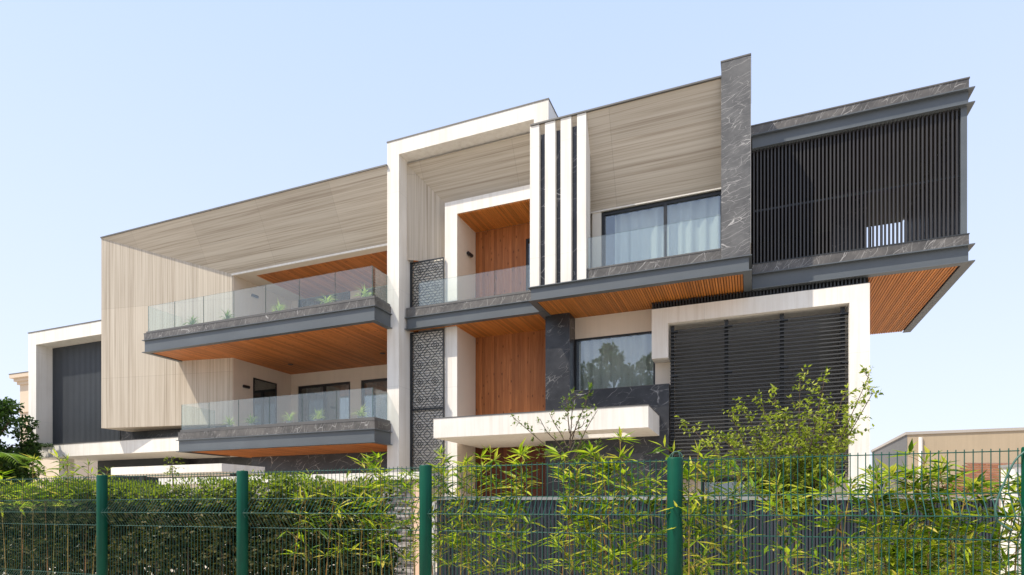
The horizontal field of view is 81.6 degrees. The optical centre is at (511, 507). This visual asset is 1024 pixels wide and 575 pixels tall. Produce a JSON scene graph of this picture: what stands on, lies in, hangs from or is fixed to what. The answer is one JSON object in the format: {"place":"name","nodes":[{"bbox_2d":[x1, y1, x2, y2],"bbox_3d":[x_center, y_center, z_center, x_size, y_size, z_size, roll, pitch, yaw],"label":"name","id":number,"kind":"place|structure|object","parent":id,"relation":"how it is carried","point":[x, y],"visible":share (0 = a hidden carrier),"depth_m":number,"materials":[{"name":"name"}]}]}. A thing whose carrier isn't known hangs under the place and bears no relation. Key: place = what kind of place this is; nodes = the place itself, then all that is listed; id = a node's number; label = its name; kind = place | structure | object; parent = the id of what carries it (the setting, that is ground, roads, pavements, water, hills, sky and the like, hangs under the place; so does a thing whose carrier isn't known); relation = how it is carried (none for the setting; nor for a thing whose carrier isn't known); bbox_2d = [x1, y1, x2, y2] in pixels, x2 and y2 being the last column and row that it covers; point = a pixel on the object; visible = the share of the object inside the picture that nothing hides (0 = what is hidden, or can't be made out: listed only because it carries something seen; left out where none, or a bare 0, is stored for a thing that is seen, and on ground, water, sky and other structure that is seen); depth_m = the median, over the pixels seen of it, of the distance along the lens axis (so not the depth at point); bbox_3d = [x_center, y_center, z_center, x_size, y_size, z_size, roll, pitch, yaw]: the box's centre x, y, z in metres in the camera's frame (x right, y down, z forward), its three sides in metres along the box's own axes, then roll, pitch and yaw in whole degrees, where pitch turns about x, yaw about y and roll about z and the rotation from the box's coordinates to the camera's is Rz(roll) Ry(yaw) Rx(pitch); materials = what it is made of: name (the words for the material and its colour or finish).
{"place":"outdoors","nodes":[
{"label":"outdoors","id":0,"kind":"place"},
{"bbox_2d":[28,53,974,552],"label":"modern house","id":1,"kind":"structure","parent":0,"point":[652,265],"depth_m":17.43,"materials":[{"name":"wood"}]},
{"bbox_2d":[38,443,53,446],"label":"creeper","id":2,"kind":"object","parent":1,"relation":"attached to","point":[46,445],"visible":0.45,"depth_m":25.36,"materials":[{"name":"green plant"}]},
{"bbox_2d":[185,316,199,324],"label":"potted plant","id":3,"kind":"object","parent":1,"relation":"on","point":[191,321],"visible":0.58,"depth_m":20.84,"materials":[{"name":"green plant"}]},
{"bbox_2d":[218,309,233,318],"bbox_3d":[-9.728,-6.551,20.246,0.726,0.608,0.712,0,0,-16],"label":"potted plant","id":4,"kind":"object","parent":1,"relation":"on","point":[227,315],"visible":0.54,"depth_m":20.19,"materials":[{"name":"green plant"}]},
{"bbox_2d":[222,416,235,426],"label":"potted plant","id":5,"kind":"object","parent":1,"relation":"on","point":[229,421],"visible":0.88,"depth_m":20.14,"materials":[{"name":"green plant"}]},
{"bbox_2d":[243,414,261,424],"bbox_3d":[-8.693,-2.902,19.867,0.696,0.534,0.847,0,0,-30],"label":"potted plant","id":6,"kind":"object","parent":1,"relation":"on","point":[250,420],"visible":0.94,"depth_m":19.78,"materials":[{"name":"green plant"}]},
{"bbox_2d":[253,378,276,424],"bbox_3d":[-9.780,-3.713,23.504,0.030,2.625,1.214,0,0,22],"label":"window","id":7,"kind":"structure","parent":1,"relation":"in","point":[264,389],"depth_m":23.48,"materials":[{"name":"glass"}]},
{"bbox_2d":[269,298,285,310],"bbox_3d":[-7.625,-6.520,19.342,0.788,0.545,0.665,0,0,-2],"label":"potted plant","id":8,"kind":"object","parent":1,"relation":"on","point":[279,306],"visible":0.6,"depth_m":19.35,"materials":[{"name":"green plant"}]},
{"bbox_2d":[282,411,294,422],"bbox_3d":[-7.294,-2.913,19.224,0.671,0.556,0.718,0,0,-33],"label":"potted plant","id":9,"kind":"object","parent":1,"relation":"on","point":[288,418],"visible":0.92,"depth_m":19.18,"materials":[{"name":"green plant"}]},
{"bbox_2d":[311,409,328,420],"bbox_3d":[-6.193,-2.904,18.872,0.814,0.538,0.680,0,0,22],"label":"potted plant","id":10,"kind":"object","parent":1,"relation":"on","point":[318,415],"visible":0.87,"depth_m":18.75,"materials":[{"name":"green plant"}]},
{"bbox_2d":[298,382,349,421],"bbox_3d":[-7.593,-3.726,24.503,2.680,2.692,0.520,0,0,22],"label":"window","id":11,"kind":"structure","parent":1,"relation":"in","point":[324,400],"depth_m":24.41,"materials":[{"name":"glass"}]},
{"bbox_2d":[298,291,349,306],"bbox_3d":[-7.593,-7.527,24.503,2.680,3.055,0.520,0,0,22],"label":"window","id":12,"kind":"structure","parent":1,"relation":"in","point":[346,296],"depth_m":24.53,"materials":[{"name":"clear glass"}]},
{"bbox_2d":[317,295,338,303],"bbox_3d":[-5.848,-6.519,18.649,0.886,0.543,0.700,0,0,22],"label":"potted plant","id":13,"kind":"object","parent":1,"relation":"on","point":[328,300],"visible":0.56,"depth_m":18.64,"materials":[{"name":"green plant"}]},
{"bbox_2d":[352,403,368,417],"bbox_3d":[-4.663,-2.928,18.202,0.879,0.586,0.613,0,0,5],"label":"potted plant","id":14,"kind":"object","parent":1,"relation":"on","point":[360,413],"visible":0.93,"depth_m":18.16,"materials":[{"name":"green plant"}]},
{"bbox_2d":[354,284,371,296],"bbox_3d":[-4.500,-6.532,18.153,0.929,0.570,0.723,0,0,22],"label":"potted plant","id":15,"kind":"object","parent":1,"relation":"on","point":[365,294],"visible":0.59,"depth_m":18.09,"materials":[{"name":"green plant"}]},
{"bbox_2d":[361,375,413,431],"bbox_3d":[-4.284,-3.726,23.170,3.505,2.692,0.520,0,0,22],"label":"window","id":16,"kind":"structure","parent":1,"relation":"in","point":[379,396],"depth_m":23.56,"materials":[{"name":"clear glass"}]},
{"bbox_2d":[361,284,413,306],"bbox_3d":[-4.327,-7.527,23.062,3.465,3.015,0.289,0,0,22],"label":"window","id":17,"kind":"structure","parent":1,"relation":"in","point":[381,293],"depth_m":23.53,"materials":[{"name":"glass"}]},
{"bbox_2d":[475,446,544,495],"bbox_3d":[0.783,-0.245,18.837,4.227,3.690,0.170,0,0,22],"label":"entrance door","id":18,"kind":"structure","parent":1,"relation":"in","point":[503,451],"depth_m":19.08,"materials":[{"name":"brown wood"}]},
{"bbox_2d":[526,238,529,290],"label":"window","id":19,"kind":"structure","parent":1,"relation":"in","point":[527,240],"depth_m":18.93,"materials":[{"name":"glass"}]},
{"bbox_2d":[575,331,654,389],"bbox_3d":[3.043,-3.989,17.361,2.375,2.018,0.520,0,0,22],"label":"window","id":20,"kind":"structure","parent":1,"relation":"in","point":[621,360],"depth_m":17.33,"materials":[{"name":"glass"}]},
{"bbox_2d":[602,191,720,265],"bbox_3d":[4.067,-7.140,16.107,3.241,2.110,0.520,0,0,22],"label":"window","id":21,"kind":"structure","parent":1,"relation":"in","point":[702,234],"depth_m":16.02,"materials":[{"name":"glass"}]},
{"bbox_2d":[702,477,831,496],"bbox_3d":[6.751,-0.090,15.903,3.199,1.380,0.286,0,0,22],"label":"window","id":22,"kind":"structure","parent":1,"relation":"in","point":[731,484],"depth_m":16.28,"materials":[{"name":"glass"}]},
{"bbox_2d":[3,546,1000,574],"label":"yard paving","id":23,"kind":"structure","parent":0,"point":[257,572],"depth_m":14.87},
{"bbox_2d":[0,468,33,574],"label":"bamboo","id":24,"kind":"object","parent":23,"relation":"on","point":[9,483],"visible":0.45,"depth_m":9.84,"materials":[{"name":"green plant"}]},
{"bbox_2d":[0,396,44,497],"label":"leafy tree","id":25,"kind":"object","parent":23,"relation":"on","point":[27,446],"visible":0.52,"depth_m":23.73,"materials":[{"name":"green plant"}]},
{"bbox_2d":[0,452,44,467],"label":"palm","id":26,"kind":"object","parent":23,"relation":"on","point":[3,455],"visible":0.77,"depth_m":22.17,"materials":[{"name":"green plant"}]},
{"bbox_2d":[2,454,64,574],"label":"bamboo","id":27,"kind":"object","parent":23,"relation":"on","point":[35,483],"visible":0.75,"depth_m":9.59,"materials":[{"name":"green plant"}]},
{"bbox_2d":[9,371,97,487],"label":"cream building","id":28,"kind":"structure","parent":23,"relation":"on","point":[20,379],"depth_m":40.15,"materials":[{"name":"beige paint"}]},
{"bbox_2d":[42,449,100,574],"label":"bamboo","id":29,"kind":"object","parent":23,"relation":"on","point":[66,471],"visible":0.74,"depth_m":9.32,"materials":[{"name":"green plant"}]},
{"bbox_2d":[92,466,121,573],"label":"bamboo","id":30,"kind":"object","parent":23,"relation":"on","point":[113,493],"visible":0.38,"depth_m":9.21,"materials":[{"name":"green plant"}]},
{"bbox_2d":[163,456,183,574],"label":"young tree","id":31,"kind":"object","parent":23,"relation":"on","point":[172,471],"visible":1,"depth_m":8.95,"materials":[{"name":"green plant"}]},
{"bbox_2d":[111,463,264,498],"bbox_3d":[-9.990,0.180,18.256,4.609,2.839,1.600,0,0,22],"label":"carport canopy","id":32,"kind":"object","parent":23,"relation":"on","point":[202,469],"visible":0.33,"depth_m":17.59,"materials":[{"name":"metal"}]},
{"bbox_2d":[0,469,408,574],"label":"hedge","id":33,"kind":"object","parent":23,"relation":"on","point":[166,556],"visible":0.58,"depth_m":8.59,"materials":[{"name":"green plant"}]},
{"bbox_2d":[159,472,418,574],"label":"garden wall","id":34,"kind":"structure","parent":23,"relation":"on","point":[331,477],"depth_m":13.18,"materials":[{"name":"stone"}]},
{"bbox_2d":[276,469,349,574],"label":"bamboo","id":35,"kind":"object","parent":23,"relation":"on","point":[302,538],"visible":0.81,"depth_m":7.50,"materials":[{"name":"green plant"}]},
{"bbox_2d":[311,471,368,574],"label":"bamboo","id":36,"kind":"object","parent":23,"relation":"on","point":[322,520],"visible":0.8,"depth_m":7.29,"materials":[{"name":"green plant"}]},
{"bbox_2d":[341,453,396,574],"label":"bamboo","id":37,"kind":"object","parent":23,"relation":"on","point":[370,520],"visible":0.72,"depth_m":7.19,"materials":[{"name":"green plant"}]},
{"bbox_2d":[360,450,417,574],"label":"bamboo","id":38,"kind":"object","parent":23,"relation":"on","point":[381,499],"visible":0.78,"depth_m":6.97,"materials":[{"name":"green plant"}]},
{"bbox_2d":[380,467,434,574],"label":"bamboo","id":39,"kind":"object","parent":23,"relation":"on","point":[408,520],"visible":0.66,"depth_m":6.87,"materials":[{"name":"green plant"}]},
{"bbox_2d":[408,445,469,574],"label":"bamboo","id":40,"kind":"object","parent":23,"relation":"on","point":[448,491],"visible":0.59,"depth_m":6.64,"materials":[{"name":"green plant"}]},
{"bbox_2d":[440,453,488,574],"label":"bamboo","id":41,"kind":"object","parent":23,"relation":"on","point":[461,486],"visible":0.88,"depth_m":6.49,"materials":[{"name":"green plant"}]},
{"bbox_2d":[456,446,517,574],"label":"bamboo","id":42,"kind":"object","parent":23,"relation":"on","point":[491,541],"visible":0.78,"depth_m":6.48,"materials":[{"name":"green plant"}]},
{"bbox_2d":[0,447,1023,574],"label":"fence","id":43,"kind":"object","parent":23,"relation":"on","point":[674,515],"visible":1,"depth_m":5.92,"materials":[{"name":"metal"}]},
{"bbox_2d":[669,451,682,471],"bbox_3d":[1.447,-0.405,5.228,0.127,0.186,0.068,0,0,22],"label":"wire loop","id":44,"kind":"object","parent":43,"relation":"attached to","point":[672,453],"visible":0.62,"depth_m":5.19,"materials":[{"name":"green metal"}]},
{"bbox_2d":[994,451,1023,530],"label":"cable","id":45,"kind":"object","parent":43,"relation":"attached to","point":[1002,486],"visible":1,"depth_m":4.28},
{"bbox_2d":[474,439,556,574],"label":"bamboo","id":46,"kind":"object","parent":23,"relation":"on","point":[515,461],"visible":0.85,"depth_m":6.35,"materials":[{"name":"green plant"}]},
{"bbox_2d":[510,382,601,574],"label":"sapling","id":47,"kind":"object","parent":23,"relation":"on","point":[582,447],"visible":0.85,"depth_m":6.85,"materials":[{"name":"green plant"}]},
{"bbox_2d":[537,445,604,574],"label":"bamboo","id":48,"kind":"object","parent":23,"relation":"on","point":[576,538],"visible":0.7,"depth_m":6.05,"materials":[{"name":"green plant"}]},
{"bbox_2d":[567,439,641,574],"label":"bamboo","id":49,"kind":"object","parent":23,"relation":"on","point":[590,448],"visible":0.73,"depth_m":5.93,"materials":[{"name":"green plant"}]},
{"bbox_2d":[564,426,666,574],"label":"bamboo","id":50,"kind":"object","parent":23,"relation":"on","point":[636,563],"visible":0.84,"depth_m":5.79,"materials":[{"name":"green plant"}]},
{"bbox_2d":[625,437,694,574],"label":"bamboo","id":51,"kind":"object","parent":23,"relation":"on","point":[651,509],"visible":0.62,"depth_m":5.69,"materials":[{"name":"green plant"}]},
{"bbox_2d":[658,485,730,574],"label":"bamboo","id":52,"kind":"object","parent":23,"relation":"on","point":[710,570],"visible":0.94,"depth_m":5.12,"materials":[{"name":"green plant"}]},
{"bbox_2d":[658,439,749,574],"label":"bamboo","id":53,"kind":"object","parent":23,"relation":"on","point":[704,499],"visible":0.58,"depth_m":5.44,"materials":[{"name":"green plant"}]},
{"bbox_2d":[432,496,1000,574],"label":"boundary wall","id":54,"kind":"structure","parent":23,"relation":"on","point":[535,551],"depth_m":10.37,"materials":[{"name":"metal"}]},
{"bbox_2d":[687,460,782,574],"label":"bamboo","id":55,"kind":"object","parent":23,"relation":"on","point":[735,553],"visible":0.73,"depth_m":5.43,"materials":[{"name":"green plant"}]},
{"bbox_2d":[674,364,883,574],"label":"spreading shrub","id":56,"kind":"object","parent":23,"relation":"on","point":[743,451],"visible":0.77,"depth_m":6.26,"materials":[{"name":"green plant"}]},
{"bbox_2d":[749,468,829,574],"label":"bamboo","id":57,"kind":"object","parent":23,"relation":"on","point":[780,530],"visible":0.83,"depth_m":5.27,"materials":[{"name":"green plant"}]},
{"bbox_2d":[800,468,890,574],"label":"bamboo","id":58,"kind":"object","parent":23,"relation":"on","point":[824,525],"visible":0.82,"depth_m":5.09,"materials":[{"name":"green plant"}]},
{"bbox_2d":[838,439,953,574],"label":"bamboo","id":59,"kind":"object","parent":23,"relation":"on","point":[901,486],"visible":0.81,"depth_m":4.91,"materials":[{"name":"green plant"}]},
{"bbox_2d":[842,459,978,574],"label":"bamboo","id":60,"kind":"object","parent":23,"relation":"on","point":[927,478],"visible":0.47,"depth_m":4.98,"materials":[{"name":"green plant"}]},
{"bbox_2d":[831,525,1013,574],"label":"shrub","id":61,"kind":"object","parent":23,"relation":"on","point":[871,539],"visible":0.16,"depth_m":5.84,"materials":[{"name":"green plant"}]},
{"bbox_2d":[887,454,1013,574],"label":"bamboo","id":62,"kind":"object","parent":23,"relation":"on","point":[969,487],"visible":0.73,"depth_m":4.80,"materials":[{"name":"green plant"}]},
{"bbox_2d":[890,463,1020,558],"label":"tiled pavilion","id":63,"kind":"structure","parent":23,"relation":"on","point":[986,466],"depth_m":17.08,"materials":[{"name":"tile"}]},
{"bbox_2d":[935,467,1020,574],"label":"bamboo","id":64,"kind":"object","parent":23,"relation":"on","point":[964,525],"visible":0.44,"depth_m":4.80,"materials":[{"name":"green plant"}]},
{"bbox_2d":[957,474,1020,574],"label":"bamboo","id":65,"kind":"object","parent":23,"relation":"on","point":[1010,512],"visible":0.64,"depth_m":4.66,"materials":[{"name":"green plant"}]},
{"bbox_2d":[998,464,1020,574],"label":"gate pillar","id":66,"kind":"structure","parent":23,"relation":"on","point":[1013,471],"depth_m":8.26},
{"bbox_2d":[0,0,1023,496],"label":"sky","id":67,"kind":"structure","parent":0,"point":[116,116],"materials":[{"name":"blue"}]},
{"bbox_2d":[871,427,1023,495],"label":"flat roofed building","id":68,"kind":"structure","parent":0,"point":[993,439],"depth_m":29.31,"materials":[{"name":"beige paint"}]}
]}

